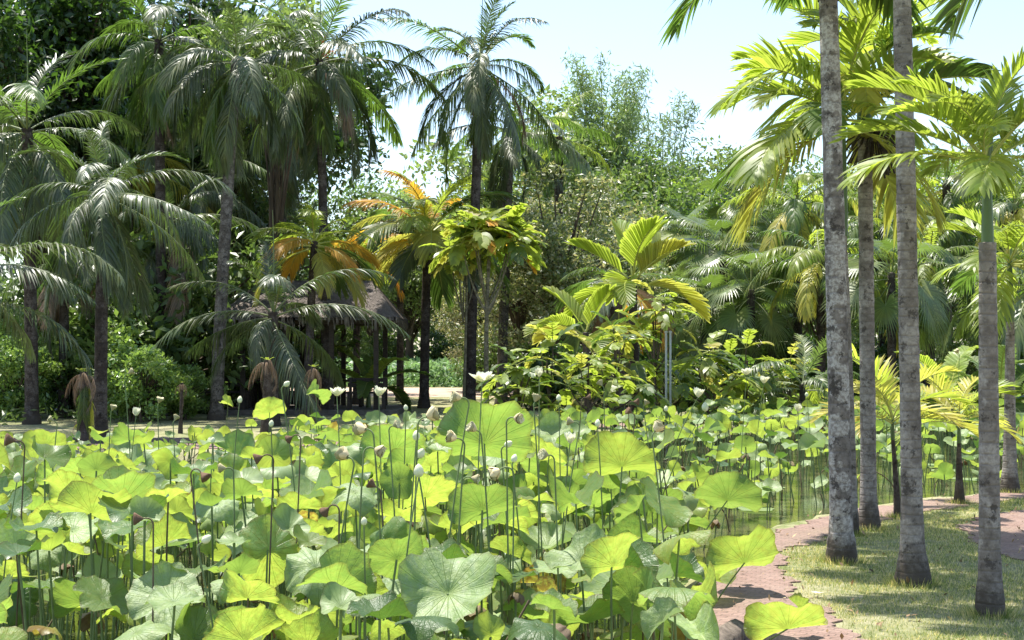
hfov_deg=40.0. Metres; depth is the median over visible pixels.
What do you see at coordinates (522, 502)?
lotus leaf
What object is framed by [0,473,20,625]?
lotus bud
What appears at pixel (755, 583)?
path
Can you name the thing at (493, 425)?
lotus leaf
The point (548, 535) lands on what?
lotus leaf
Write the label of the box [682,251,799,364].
fan palm
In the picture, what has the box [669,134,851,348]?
broadleaf tree
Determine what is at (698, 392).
lotus flower
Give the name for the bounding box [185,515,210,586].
lotus leaf
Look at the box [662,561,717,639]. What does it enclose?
lotus leaf
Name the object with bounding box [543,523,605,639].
lotus leaf
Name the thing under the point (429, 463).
lotus leaf
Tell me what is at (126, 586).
lotus leaf
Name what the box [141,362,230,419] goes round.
leafy shrub
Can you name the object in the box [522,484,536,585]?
lotus leaf
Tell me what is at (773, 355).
fan palm
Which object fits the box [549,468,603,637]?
lotus leaf
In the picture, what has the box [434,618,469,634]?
lotus leaf
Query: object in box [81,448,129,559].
lotus leaf
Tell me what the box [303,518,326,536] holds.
lotus leaf
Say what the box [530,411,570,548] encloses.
lotus leaf
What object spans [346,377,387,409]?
bench
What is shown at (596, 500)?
lotus leaf
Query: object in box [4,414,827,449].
path
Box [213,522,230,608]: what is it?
lotus leaf
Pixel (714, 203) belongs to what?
broadleaf tree
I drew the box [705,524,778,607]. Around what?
lotus leaf
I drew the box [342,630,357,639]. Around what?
lotus leaf
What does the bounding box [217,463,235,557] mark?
lotus seed pod
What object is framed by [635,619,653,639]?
lotus leaf
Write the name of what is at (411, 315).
broadleaf tree
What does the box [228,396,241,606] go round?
lotus bud
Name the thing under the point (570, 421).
lotus seed pod
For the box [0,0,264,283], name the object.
broadleaf tree
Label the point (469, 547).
lotus leaf
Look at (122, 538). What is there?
lotus leaf
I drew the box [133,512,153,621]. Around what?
lotus seed pod
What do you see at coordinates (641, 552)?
lotus leaf
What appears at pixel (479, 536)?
lotus leaf
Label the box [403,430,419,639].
lotus bud
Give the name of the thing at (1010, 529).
path
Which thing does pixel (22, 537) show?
lotus leaf
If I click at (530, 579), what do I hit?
lotus leaf
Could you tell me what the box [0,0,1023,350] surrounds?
sky
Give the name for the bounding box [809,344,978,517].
young palm
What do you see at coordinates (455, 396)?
lotus seed pod
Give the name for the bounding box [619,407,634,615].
lotus seed pod
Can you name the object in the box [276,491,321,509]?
lotus leaf
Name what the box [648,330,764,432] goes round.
lobed leaf shrub
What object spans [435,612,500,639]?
lotus leaf
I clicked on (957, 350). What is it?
lotus seed pod
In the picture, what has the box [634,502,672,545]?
lotus leaf
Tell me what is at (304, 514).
lotus leaf
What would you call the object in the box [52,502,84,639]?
lotus leaf
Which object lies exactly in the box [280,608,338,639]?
lotus leaf
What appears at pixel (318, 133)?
feather palm
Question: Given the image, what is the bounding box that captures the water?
[1,425,1023,639]
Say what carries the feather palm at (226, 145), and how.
on the ground at (202, 421)
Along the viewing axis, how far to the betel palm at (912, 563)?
10.66 m
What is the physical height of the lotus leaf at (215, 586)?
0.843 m
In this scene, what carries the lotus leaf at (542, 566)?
on the water
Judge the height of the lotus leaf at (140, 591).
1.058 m
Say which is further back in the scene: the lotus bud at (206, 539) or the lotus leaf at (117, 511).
the lotus leaf at (117, 511)
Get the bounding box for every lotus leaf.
[0,455,37,493]
[0,476,17,581]
[0,483,32,516]
[0,493,8,504]
[0,512,7,626]
[0,517,38,630]
[0,560,45,626]
[0,574,12,602]
[0,603,7,623]
[0,626,27,639]
[1,595,12,609]
[4,512,69,639]
[6,503,60,639]
[7,577,38,625]
[9,490,48,628]
[10,577,74,639]
[21,429,66,451]
[27,501,93,638]
[27,545,64,637]
[35,464,82,618]
[39,484,48,494]
[42,469,103,631]
[43,579,85,635]
[45,511,98,639]
[48,577,81,639]
[50,480,131,639]
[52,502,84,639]
[52,545,77,576]
[57,456,85,562]
[58,525,94,639]
[73,575,127,639]
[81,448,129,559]
[85,490,130,639]
[85,534,134,618]
[91,465,155,639]
[96,608,145,630]
[98,494,168,626]
[98,517,134,635]
[98,519,148,626]
[111,422,153,458]
[114,550,125,639]
[115,620,177,639]
[121,551,173,577]
[122,516,129,633]
[125,561,202,639]
[129,562,184,578]
[134,484,186,553]
[134,513,190,558]
[143,446,179,465]
[143,581,204,639]
[145,481,190,639]
[154,512,203,561]
[159,554,228,604]
[170,457,217,604]
[174,602,214,639]
[185,474,200,566]
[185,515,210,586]
[188,522,207,582]
[191,473,216,605]
[192,499,239,609]
[202,603,284,639]
[203,604,245,635]
[210,579,231,606]
[212,453,251,555]
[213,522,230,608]
[214,429,254,458]
[219,394,232,425]
[219,509,257,605]
[219,568,296,607]
[238,513,298,639]
[239,469,307,510]
[244,458,256,467]
[246,483,277,606]
[252,396,286,430]
[253,630,272,639]
[261,497,296,593]
[268,602,276,639]
[271,594,318,624]
[273,610,344,639]
[274,507,317,520]
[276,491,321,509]
[279,469,332,599]
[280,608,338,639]
[284,547,326,607]
[288,600,357,639]
[296,540,376,639]
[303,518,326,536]
[306,379,331,440]
[315,520,353,547]
[316,486,367,542]
[331,483,377,547]
[339,610,352,624]
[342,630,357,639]
[343,486,379,517]
[343,594,380,639]
[343,617,374,638]
[346,590,413,639]
[348,536,369,639]
[350,572,388,639]
[357,577,400,619]
[359,424,426,500]
[360,544,369,552]
[364,482,390,499]
[367,530,423,620]
[368,620,405,639]
[369,516,413,619]
[375,498,422,617]
[380,618,409,639]
[392,473,455,538]
[392,616,403,621]
[394,535,431,639]
[394,616,459,639]
[397,546,496,639]
[404,507,442,536]
[409,449,450,474]
[424,538,468,636]
[429,510,467,538]
[430,633,439,639]
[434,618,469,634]
[435,398,532,551]
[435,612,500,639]
[436,633,478,639]
[447,483,518,612]
[451,498,541,538]
[453,533,502,639]
[459,544,516,613]
[460,620,511,639]
[469,516,528,615]
[471,456,477,534]
[476,552,497,615]
[478,524,479,551]
[478,591,506,610]
[483,504,530,639]
[490,535,531,624]
[492,578,519,639]
[494,570,538,639]
[500,588,548,620]
[508,617,567,639]
[513,576,556,593]
[515,486,541,559]
[518,453,571,501]
[518,521,578,575]
[520,557,566,592]
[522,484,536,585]
[529,559,577,579]
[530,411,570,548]
[530,588,577,639]
[531,435,575,551]
[536,594,586,622]
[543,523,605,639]
[544,476,554,502]
[545,504,585,593]
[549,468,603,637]
[549,594,624,639]
[557,504,601,529]
[568,474,607,524]
[568,591,593,639]
[570,487,613,522]
[571,532,640,639]
[578,570,688,625]
[583,430,660,495]
[588,471,631,622]
[590,488,633,515]
[596,624,669,639]
[602,565,661,639]
[607,513,664,542]
[611,480,645,539]
[613,530,630,636]
[620,538,658,639]
[633,565,672,639]
[634,476,692,546]
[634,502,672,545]
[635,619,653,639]
[637,587,714,639]
[640,597,683,639]
[643,521,678,544]
[653,530,710,639]
[653,534,676,545]
[654,563,673,639]
[655,469,683,491]
[658,552,704,582]
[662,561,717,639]
[669,603,719,639]
[679,561,736,588]
[689,514,710,530]
[690,471,762,551]
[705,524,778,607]
[743,601,827,639]
[755,482,775,495]
[788,592,808,606]
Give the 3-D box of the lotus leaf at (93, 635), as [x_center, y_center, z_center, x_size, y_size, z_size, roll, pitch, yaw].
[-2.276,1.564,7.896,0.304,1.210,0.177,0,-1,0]
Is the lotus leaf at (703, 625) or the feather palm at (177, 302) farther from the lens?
the feather palm at (177, 302)
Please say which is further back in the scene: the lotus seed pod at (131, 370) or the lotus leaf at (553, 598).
the lotus seed pod at (131, 370)
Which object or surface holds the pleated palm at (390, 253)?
on the ground at (202, 421)
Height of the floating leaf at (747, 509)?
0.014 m
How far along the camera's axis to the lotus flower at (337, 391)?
9.47 m
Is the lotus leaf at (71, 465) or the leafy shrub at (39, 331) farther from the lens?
the leafy shrub at (39, 331)
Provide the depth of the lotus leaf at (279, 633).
6.07 m
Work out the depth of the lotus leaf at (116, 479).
7.66 m
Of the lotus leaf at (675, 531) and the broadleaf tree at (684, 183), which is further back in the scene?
the broadleaf tree at (684, 183)
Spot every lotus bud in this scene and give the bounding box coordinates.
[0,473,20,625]
[197,535,213,628]
[209,437,214,530]
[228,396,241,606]
[269,420,275,588]
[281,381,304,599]
[361,517,366,639]
[398,464,423,639]
[402,404,407,508]
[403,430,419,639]
[417,448,441,632]
[501,441,514,639]
[511,454,526,619]
[556,394,562,593]
[595,419,605,632]
[662,406,667,470]
[663,402,708,494]
[805,392,811,477]
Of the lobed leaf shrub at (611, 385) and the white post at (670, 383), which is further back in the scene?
the white post at (670, 383)
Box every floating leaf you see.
[736,506,774,510]
[952,477,978,480]
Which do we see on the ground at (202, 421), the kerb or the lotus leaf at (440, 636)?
the kerb
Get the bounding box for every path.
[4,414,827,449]
[239,388,661,398]
[695,492,1023,639]
[955,510,1023,560]
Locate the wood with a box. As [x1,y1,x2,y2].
[0,247,971,370]
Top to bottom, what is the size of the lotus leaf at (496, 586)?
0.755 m
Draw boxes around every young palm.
[743,333,878,435]
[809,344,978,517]
[890,362,1023,502]
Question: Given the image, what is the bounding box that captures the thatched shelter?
[224,280,407,415]
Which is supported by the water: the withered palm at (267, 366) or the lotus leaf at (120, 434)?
the lotus leaf at (120, 434)
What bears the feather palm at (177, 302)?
on the ground at (202, 421)
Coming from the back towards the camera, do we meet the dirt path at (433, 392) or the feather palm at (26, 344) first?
the dirt path at (433, 392)
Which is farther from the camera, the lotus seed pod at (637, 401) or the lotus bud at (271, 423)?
the lotus seed pod at (637, 401)
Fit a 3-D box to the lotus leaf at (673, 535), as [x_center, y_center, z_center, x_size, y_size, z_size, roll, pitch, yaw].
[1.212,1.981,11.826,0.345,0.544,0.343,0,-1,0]
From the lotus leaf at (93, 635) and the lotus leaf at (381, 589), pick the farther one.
the lotus leaf at (93, 635)
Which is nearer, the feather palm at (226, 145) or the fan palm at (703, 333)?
the feather palm at (226, 145)
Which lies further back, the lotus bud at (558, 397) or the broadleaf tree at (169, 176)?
the broadleaf tree at (169, 176)
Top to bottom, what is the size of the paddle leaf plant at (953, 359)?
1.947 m
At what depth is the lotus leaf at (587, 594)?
6.78 m
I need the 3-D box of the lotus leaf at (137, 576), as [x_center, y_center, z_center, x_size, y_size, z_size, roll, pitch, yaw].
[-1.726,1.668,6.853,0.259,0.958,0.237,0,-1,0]
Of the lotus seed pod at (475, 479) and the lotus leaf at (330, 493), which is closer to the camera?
the lotus seed pod at (475, 479)
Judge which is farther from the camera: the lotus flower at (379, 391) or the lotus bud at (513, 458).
the lotus flower at (379, 391)
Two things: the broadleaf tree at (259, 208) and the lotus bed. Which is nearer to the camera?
the lotus bed
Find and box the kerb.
[14,438,196,443]
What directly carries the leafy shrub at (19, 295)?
on the ground at (202, 421)
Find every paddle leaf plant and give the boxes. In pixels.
[317,343,433,409]
[714,362,798,414]
[883,345,1023,437]
[922,344,1023,445]
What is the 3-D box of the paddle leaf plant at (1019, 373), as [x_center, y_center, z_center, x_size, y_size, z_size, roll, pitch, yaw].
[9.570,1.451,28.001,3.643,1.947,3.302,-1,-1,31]
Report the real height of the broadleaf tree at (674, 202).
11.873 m
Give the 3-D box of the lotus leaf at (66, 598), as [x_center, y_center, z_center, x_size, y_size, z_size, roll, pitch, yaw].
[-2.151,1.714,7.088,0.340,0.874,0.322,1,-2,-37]
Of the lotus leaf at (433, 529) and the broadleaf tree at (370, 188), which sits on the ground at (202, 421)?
the broadleaf tree at (370, 188)
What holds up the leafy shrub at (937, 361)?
on the ground at (202, 421)
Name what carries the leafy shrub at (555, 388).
on the ground at (202, 421)
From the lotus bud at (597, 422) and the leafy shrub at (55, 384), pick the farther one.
the leafy shrub at (55, 384)
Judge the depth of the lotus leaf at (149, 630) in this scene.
5.86 m
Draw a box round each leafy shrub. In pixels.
[0,276,58,364]
[0,296,87,413]
[0,331,64,420]
[38,344,114,415]
[41,208,362,413]
[46,284,205,415]
[88,340,192,422]
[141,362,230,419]
[198,309,297,405]
[290,326,349,386]
[360,330,414,358]
[414,325,463,360]
[444,321,537,394]
[489,339,551,389]
[497,340,602,409]
[559,347,653,407]
[657,358,712,409]
[681,350,774,411]
[729,328,826,399]
[788,348,884,397]
[851,323,942,379]
[886,337,976,391]
[936,332,977,391]
[1016,344,1023,395]
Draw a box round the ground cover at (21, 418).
[0,389,974,429]
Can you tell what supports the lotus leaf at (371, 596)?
on the water
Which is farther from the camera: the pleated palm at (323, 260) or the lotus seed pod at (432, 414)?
the pleated palm at (323, 260)
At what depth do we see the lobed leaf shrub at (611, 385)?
25.45 m
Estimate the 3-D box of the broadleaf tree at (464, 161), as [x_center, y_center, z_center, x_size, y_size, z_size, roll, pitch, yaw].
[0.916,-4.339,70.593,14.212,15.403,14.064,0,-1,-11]
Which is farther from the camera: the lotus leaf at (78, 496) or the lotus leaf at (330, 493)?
the lotus leaf at (330, 493)
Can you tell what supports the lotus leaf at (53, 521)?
on the water
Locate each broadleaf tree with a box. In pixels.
[0,0,120,253]
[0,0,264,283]
[0,0,398,252]
[70,27,232,275]
[133,8,394,241]
[138,155,397,310]
[190,0,338,244]
[292,167,442,351]
[314,326,388,357]
[340,179,458,357]
[367,159,521,326]
[399,82,677,357]
[430,273,526,391]
[431,199,581,391]
[454,161,673,361]
[493,184,678,393]
[521,138,720,313]
[613,172,740,359]
[645,185,777,340]
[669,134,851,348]
[706,155,875,334]
[757,187,883,338]
[807,135,996,344]
[849,195,977,322]
[874,143,1023,352]
[939,128,1023,349]
[953,188,1023,326]
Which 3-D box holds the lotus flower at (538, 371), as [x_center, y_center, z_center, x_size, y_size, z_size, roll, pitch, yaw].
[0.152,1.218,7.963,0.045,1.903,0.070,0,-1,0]
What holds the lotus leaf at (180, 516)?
on the water
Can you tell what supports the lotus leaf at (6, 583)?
on the water
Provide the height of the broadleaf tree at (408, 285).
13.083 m
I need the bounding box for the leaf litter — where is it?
[733,493,1023,639]
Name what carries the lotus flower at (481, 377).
on the water
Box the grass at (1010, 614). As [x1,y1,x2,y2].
[763,486,1023,639]
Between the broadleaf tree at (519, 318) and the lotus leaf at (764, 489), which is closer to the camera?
the lotus leaf at (764, 489)
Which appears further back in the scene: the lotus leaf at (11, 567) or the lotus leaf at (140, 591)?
the lotus leaf at (11, 567)
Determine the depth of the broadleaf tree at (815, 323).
59.67 m
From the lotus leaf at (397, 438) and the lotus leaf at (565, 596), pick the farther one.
the lotus leaf at (397, 438)
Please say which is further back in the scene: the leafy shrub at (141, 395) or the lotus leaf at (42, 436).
the leafy shrub at (141, 395)
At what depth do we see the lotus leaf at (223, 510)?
8.58 m
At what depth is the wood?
99.64 m
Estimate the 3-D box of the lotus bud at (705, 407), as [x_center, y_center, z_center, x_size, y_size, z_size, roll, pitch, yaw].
[1.266,1.437,11.006,0.541,1.594,0.054,0,-1,8]
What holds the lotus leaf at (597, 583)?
on the water
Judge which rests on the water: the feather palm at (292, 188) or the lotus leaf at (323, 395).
the lotus leaf at (323, 395)
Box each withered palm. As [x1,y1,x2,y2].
[65,368,95,444]
[175,382,186,433]
[248,357,276,432]
[304,365,321,422]
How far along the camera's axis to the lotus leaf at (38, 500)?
9.48 m
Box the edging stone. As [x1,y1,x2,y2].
[719,619,745,639]
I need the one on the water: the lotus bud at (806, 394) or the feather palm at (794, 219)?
the lotus bud at (806, 394)
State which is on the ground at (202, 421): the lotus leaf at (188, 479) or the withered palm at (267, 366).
the withered palm at (267, 366)
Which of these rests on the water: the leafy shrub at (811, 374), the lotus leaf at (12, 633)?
the lotus leaf at (12, 633)
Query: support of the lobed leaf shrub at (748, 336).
on the ground at (202, 421)
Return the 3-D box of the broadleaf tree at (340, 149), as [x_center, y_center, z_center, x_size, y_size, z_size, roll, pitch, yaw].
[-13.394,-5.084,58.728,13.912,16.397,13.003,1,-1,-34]
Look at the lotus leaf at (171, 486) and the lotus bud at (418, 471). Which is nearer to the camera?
the lotus bud at (418, 471)
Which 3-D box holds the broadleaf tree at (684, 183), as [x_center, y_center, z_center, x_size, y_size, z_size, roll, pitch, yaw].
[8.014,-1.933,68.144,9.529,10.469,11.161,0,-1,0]
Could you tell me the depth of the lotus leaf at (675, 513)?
8.06 m
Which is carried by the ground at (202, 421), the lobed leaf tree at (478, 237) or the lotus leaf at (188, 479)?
the lobed leaf tree at (478, 237)
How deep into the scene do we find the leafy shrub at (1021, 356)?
38.88 m
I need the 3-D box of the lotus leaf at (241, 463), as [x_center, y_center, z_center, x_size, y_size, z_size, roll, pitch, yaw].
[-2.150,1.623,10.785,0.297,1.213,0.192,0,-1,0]
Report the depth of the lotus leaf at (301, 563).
6.70 m
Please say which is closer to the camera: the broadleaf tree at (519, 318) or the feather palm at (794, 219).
the feather palm at (794, 219)
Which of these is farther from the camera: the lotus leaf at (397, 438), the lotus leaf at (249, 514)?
the lotus leaf at (397, 438)
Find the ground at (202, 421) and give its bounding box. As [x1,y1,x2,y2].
[0,351,1023,639]
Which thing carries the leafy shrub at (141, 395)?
on the ground at (202, 421)
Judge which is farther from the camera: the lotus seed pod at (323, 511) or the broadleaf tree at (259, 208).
the broadleaf tree at (259, 208)
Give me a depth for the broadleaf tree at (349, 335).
82.91 m
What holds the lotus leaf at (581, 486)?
on the water
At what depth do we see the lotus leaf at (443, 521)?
8.59 m
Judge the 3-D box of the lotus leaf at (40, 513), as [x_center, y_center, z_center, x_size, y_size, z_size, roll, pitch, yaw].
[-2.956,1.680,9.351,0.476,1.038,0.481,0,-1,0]
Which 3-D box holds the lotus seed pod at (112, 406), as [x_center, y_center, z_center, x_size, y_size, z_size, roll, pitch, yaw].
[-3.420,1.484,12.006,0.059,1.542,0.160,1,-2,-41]
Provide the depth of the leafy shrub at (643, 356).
43.71 m
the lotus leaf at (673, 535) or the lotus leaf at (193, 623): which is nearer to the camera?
the lotus leaf at (193, 623)
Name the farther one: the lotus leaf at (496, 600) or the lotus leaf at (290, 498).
the lotus leaf at (290, 498)
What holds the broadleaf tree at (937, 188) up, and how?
on the ground at (202, 421)
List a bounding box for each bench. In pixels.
[201,377,252,408]
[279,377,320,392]
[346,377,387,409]
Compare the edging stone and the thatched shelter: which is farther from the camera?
the thatched shelter
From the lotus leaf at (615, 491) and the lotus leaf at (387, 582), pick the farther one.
the lotus leaf at (615, 491)
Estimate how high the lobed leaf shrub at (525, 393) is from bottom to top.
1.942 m
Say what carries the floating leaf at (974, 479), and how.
on the water
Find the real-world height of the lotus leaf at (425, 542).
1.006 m
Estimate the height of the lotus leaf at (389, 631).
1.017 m
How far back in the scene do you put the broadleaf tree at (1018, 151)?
71.19 m
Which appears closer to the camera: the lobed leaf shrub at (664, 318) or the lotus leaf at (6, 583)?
the lotus leaf at (6, 583)
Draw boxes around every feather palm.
[0,30,141,424]
[0,119,236,437]
[0,197,125,376]
[0,208,156,417]
[65,0,262,415]
[67,106,219,261]
[70,176,272,413]
[90,126,296,281]
[134,0,348,419]
[151,210,410,425]
[211,0,447,408]
[234,56,363,398]
[373,0,558,400]
[430,82,589,403]
[492,88,616,218]
[716,147,884,365]
[744,218,897,408]
[783,153,894,254]
[811,191,963,402]
[851,208,1000,387]
[873,143,1022,335]
[937,226,1023,364]
[946,176,1023,322]
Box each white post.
[664,331,667,425]
[669,331,671,405]
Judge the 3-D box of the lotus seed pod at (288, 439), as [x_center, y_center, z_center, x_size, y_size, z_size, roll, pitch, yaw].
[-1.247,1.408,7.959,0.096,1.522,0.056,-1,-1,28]
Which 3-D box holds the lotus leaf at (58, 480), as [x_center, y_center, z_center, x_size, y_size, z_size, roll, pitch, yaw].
[-2.537,1.513,8.176,0.333,1.323,0.395,0,-1,0]
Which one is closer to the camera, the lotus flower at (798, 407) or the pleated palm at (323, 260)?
the lotus flower at (798, 407)
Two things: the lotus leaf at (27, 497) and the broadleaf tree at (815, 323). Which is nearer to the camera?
the lotus leaf at (27, 497)
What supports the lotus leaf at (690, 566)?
on the water
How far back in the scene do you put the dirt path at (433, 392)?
58.54 m
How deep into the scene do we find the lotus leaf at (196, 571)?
6.45 m
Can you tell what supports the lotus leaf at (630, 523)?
on the water
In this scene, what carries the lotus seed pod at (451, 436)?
on the water
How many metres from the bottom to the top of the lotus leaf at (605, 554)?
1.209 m
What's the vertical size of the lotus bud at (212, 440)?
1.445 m
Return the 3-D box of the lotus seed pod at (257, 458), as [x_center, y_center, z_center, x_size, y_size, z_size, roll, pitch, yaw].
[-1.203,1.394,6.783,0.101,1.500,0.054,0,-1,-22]
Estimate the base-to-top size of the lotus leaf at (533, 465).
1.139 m
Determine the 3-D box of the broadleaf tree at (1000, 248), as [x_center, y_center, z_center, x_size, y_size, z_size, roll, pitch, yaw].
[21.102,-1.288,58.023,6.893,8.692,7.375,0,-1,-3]
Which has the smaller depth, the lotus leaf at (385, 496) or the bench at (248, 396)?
the lotus leaf at (385, 496)
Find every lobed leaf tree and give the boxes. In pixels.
[418,229,496,398]
[428,203,547,403]
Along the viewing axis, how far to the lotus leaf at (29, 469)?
10.81 m
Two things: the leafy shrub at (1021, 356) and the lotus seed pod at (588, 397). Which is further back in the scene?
the leafy shrub at (1021, 356)
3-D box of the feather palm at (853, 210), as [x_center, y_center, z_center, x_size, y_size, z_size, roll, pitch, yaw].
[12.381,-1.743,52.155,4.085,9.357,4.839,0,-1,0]
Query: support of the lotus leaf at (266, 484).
on the water
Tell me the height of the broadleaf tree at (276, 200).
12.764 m
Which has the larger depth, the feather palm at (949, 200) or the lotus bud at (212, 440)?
the feather palm at (949, 200)
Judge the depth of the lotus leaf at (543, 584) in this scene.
6.91 m
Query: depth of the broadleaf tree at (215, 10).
49.20 m
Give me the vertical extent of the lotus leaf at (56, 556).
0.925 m
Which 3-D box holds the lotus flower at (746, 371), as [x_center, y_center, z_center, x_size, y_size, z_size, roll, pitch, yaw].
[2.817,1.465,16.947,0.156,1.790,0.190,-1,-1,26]
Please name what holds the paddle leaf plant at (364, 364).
on the ground at (202, 421)
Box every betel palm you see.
[658,0,930,564]
[702,0,1020,530]
[708,0,1023,534]
[828,44,1023,617]
[893,0,931,587]
[920,0,982,45]
[925,205,1023,492]
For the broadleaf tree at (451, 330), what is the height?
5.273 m
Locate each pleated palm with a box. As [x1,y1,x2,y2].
[243,202,382,415]
[308,234,413,404]
[339,169,526,408]
[346,193,445,400]
[522,284,652,423]
[553,266,692,414]
[563,214,711,428]
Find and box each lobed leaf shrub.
[476,344,557,415]
[489,321,595,410]
[537,352,647,431]
[549,311,671,430]
[612,279,701,405]
[619,344,706,424]
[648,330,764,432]
[703,328,790,413]
[757,342,826,415]
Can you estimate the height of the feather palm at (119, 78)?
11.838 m
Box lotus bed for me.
[0,389,1023,639]
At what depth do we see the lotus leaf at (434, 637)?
5.27 m
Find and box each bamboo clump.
[557,47,657,203]
[579,89,710,189]
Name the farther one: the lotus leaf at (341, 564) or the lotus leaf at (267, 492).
the lotus leaf at (267, 492)
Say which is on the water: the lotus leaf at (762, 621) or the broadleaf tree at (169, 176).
the lotus leaf at (762, 621)
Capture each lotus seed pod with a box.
[4,433,24,626]
[42,416,57,617]
[108,404,116,454]
[124,368,134,468]
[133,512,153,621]
[157,396,163,448]
[173,414,179,561]
[190,468,210,606]
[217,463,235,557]
[253,454,273,639]
[285,434,300,542]
[319,504,339,614]
[334,446,354,542]
[352,421,384,620]
[355,445,386,639]
[366,478,386,618]
[388,420,400,639]
[414,405,439,529]
[445,430,464,638]
[449,390,469,537]
[457,474,479,638]
[465,421,492,613]
[487,466,514,624]
[506,413,523,624]
[532,393,543,575]
[537,448,558,591]
[559,417,579,580]
[575,394,590,527]
[596,379,604,429]
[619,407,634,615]
[628,398,639,431]
[643,399,649,447]
[651,420,670,628]
[954,348,959,457]
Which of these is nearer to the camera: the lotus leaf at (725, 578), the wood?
the lotus leaf at (725, 578)
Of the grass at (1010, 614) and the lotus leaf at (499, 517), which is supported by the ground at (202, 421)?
the grass at (1010, 614)
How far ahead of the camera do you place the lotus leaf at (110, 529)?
7.13 m
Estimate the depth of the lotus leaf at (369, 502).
8.14 m
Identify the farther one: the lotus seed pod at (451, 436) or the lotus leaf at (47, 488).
the lotus leaf at (47, 488)
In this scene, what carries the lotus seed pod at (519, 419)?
on the water
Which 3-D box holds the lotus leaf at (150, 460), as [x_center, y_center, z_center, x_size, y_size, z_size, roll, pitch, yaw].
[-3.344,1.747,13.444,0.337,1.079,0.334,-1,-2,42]
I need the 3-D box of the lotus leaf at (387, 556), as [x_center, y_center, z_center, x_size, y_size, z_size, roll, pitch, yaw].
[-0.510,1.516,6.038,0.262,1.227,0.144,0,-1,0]
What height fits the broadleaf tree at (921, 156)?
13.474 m
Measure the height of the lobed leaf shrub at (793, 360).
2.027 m
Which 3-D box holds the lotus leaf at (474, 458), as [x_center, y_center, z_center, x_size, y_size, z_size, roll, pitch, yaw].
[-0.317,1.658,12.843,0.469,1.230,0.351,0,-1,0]
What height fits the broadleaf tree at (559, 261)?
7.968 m
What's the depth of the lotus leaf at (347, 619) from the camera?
6.32 m
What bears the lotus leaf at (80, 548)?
on the water
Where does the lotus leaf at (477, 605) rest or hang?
on the water
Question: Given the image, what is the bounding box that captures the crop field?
[315,355,483,386]
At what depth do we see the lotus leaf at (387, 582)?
6.24 m
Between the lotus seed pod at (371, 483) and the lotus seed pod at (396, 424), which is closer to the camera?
the lotus seed pod at (371, 483)
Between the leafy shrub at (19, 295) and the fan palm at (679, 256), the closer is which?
the leafy shrub at (19, 295)
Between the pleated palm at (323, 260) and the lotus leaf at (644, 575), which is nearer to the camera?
the lotus leaf at (644, 575)
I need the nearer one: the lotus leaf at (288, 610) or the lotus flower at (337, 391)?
the lotus leaf at (288, 610)
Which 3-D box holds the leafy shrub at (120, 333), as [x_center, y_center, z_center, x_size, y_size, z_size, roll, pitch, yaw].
[-10.487,0.844,37.650,4.498,3.670,5.206,0,-1,0]
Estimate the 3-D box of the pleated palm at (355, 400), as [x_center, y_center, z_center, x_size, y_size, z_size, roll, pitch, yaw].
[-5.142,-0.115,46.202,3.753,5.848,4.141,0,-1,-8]
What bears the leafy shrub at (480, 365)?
on the ground at (202, 421)
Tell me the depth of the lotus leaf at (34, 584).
7.14 m
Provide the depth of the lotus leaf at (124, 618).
6.94 m
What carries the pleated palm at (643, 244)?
on the ground at (202, 421)
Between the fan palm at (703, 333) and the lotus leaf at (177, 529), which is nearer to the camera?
the lotus leaf at (177, 529)
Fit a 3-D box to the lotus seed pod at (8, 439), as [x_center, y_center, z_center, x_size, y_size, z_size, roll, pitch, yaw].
[-2.485,1.355,6.994,0.070,1.587,0.102,-1,-2,44]
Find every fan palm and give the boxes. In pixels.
[598,259,695,400]
[639,304,699,399]
[643,262,759,404]
[647,202,740,325]
[672,215,780,370]
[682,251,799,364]
[689,160,782,349]
[723,295,815,407]
[727,186,815,313]
[816,237,973,390]
[935,257,1023,367]
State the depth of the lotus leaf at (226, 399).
29.08 m
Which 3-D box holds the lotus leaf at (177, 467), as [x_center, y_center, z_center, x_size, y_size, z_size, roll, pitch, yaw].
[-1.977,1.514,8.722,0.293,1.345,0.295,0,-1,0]
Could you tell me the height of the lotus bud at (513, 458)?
1.470 m
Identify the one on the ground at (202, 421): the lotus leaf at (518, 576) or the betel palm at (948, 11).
the betel palm at (948, 11)
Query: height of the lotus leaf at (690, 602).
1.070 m
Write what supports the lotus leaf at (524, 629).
on the water
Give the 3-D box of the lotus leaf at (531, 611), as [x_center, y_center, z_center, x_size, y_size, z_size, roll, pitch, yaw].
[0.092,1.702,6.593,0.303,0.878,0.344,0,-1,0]
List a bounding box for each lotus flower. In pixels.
[131,407,140,459]
[330,386,345,522]
[373,385,386,516]
[469,371,494,553]
[535,368,542,577]
[560,432,575,592]
[659,387,704,490]
[740,368,752,472]
[754,376,769,482]
[794,403,801,516]
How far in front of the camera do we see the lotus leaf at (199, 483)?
9.61 m
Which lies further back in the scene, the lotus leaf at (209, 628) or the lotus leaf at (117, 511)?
the lotus leaf at (117, 511)
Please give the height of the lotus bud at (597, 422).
1.608 m
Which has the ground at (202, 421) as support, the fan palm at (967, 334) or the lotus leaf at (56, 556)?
the fan palm at (967, 334)
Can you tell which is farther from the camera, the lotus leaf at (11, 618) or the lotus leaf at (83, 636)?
the lotus leaf at (11, 618)
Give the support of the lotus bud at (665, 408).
on the water
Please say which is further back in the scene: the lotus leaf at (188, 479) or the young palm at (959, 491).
the young palm at (959, 491)
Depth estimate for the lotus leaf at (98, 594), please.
6.44 m

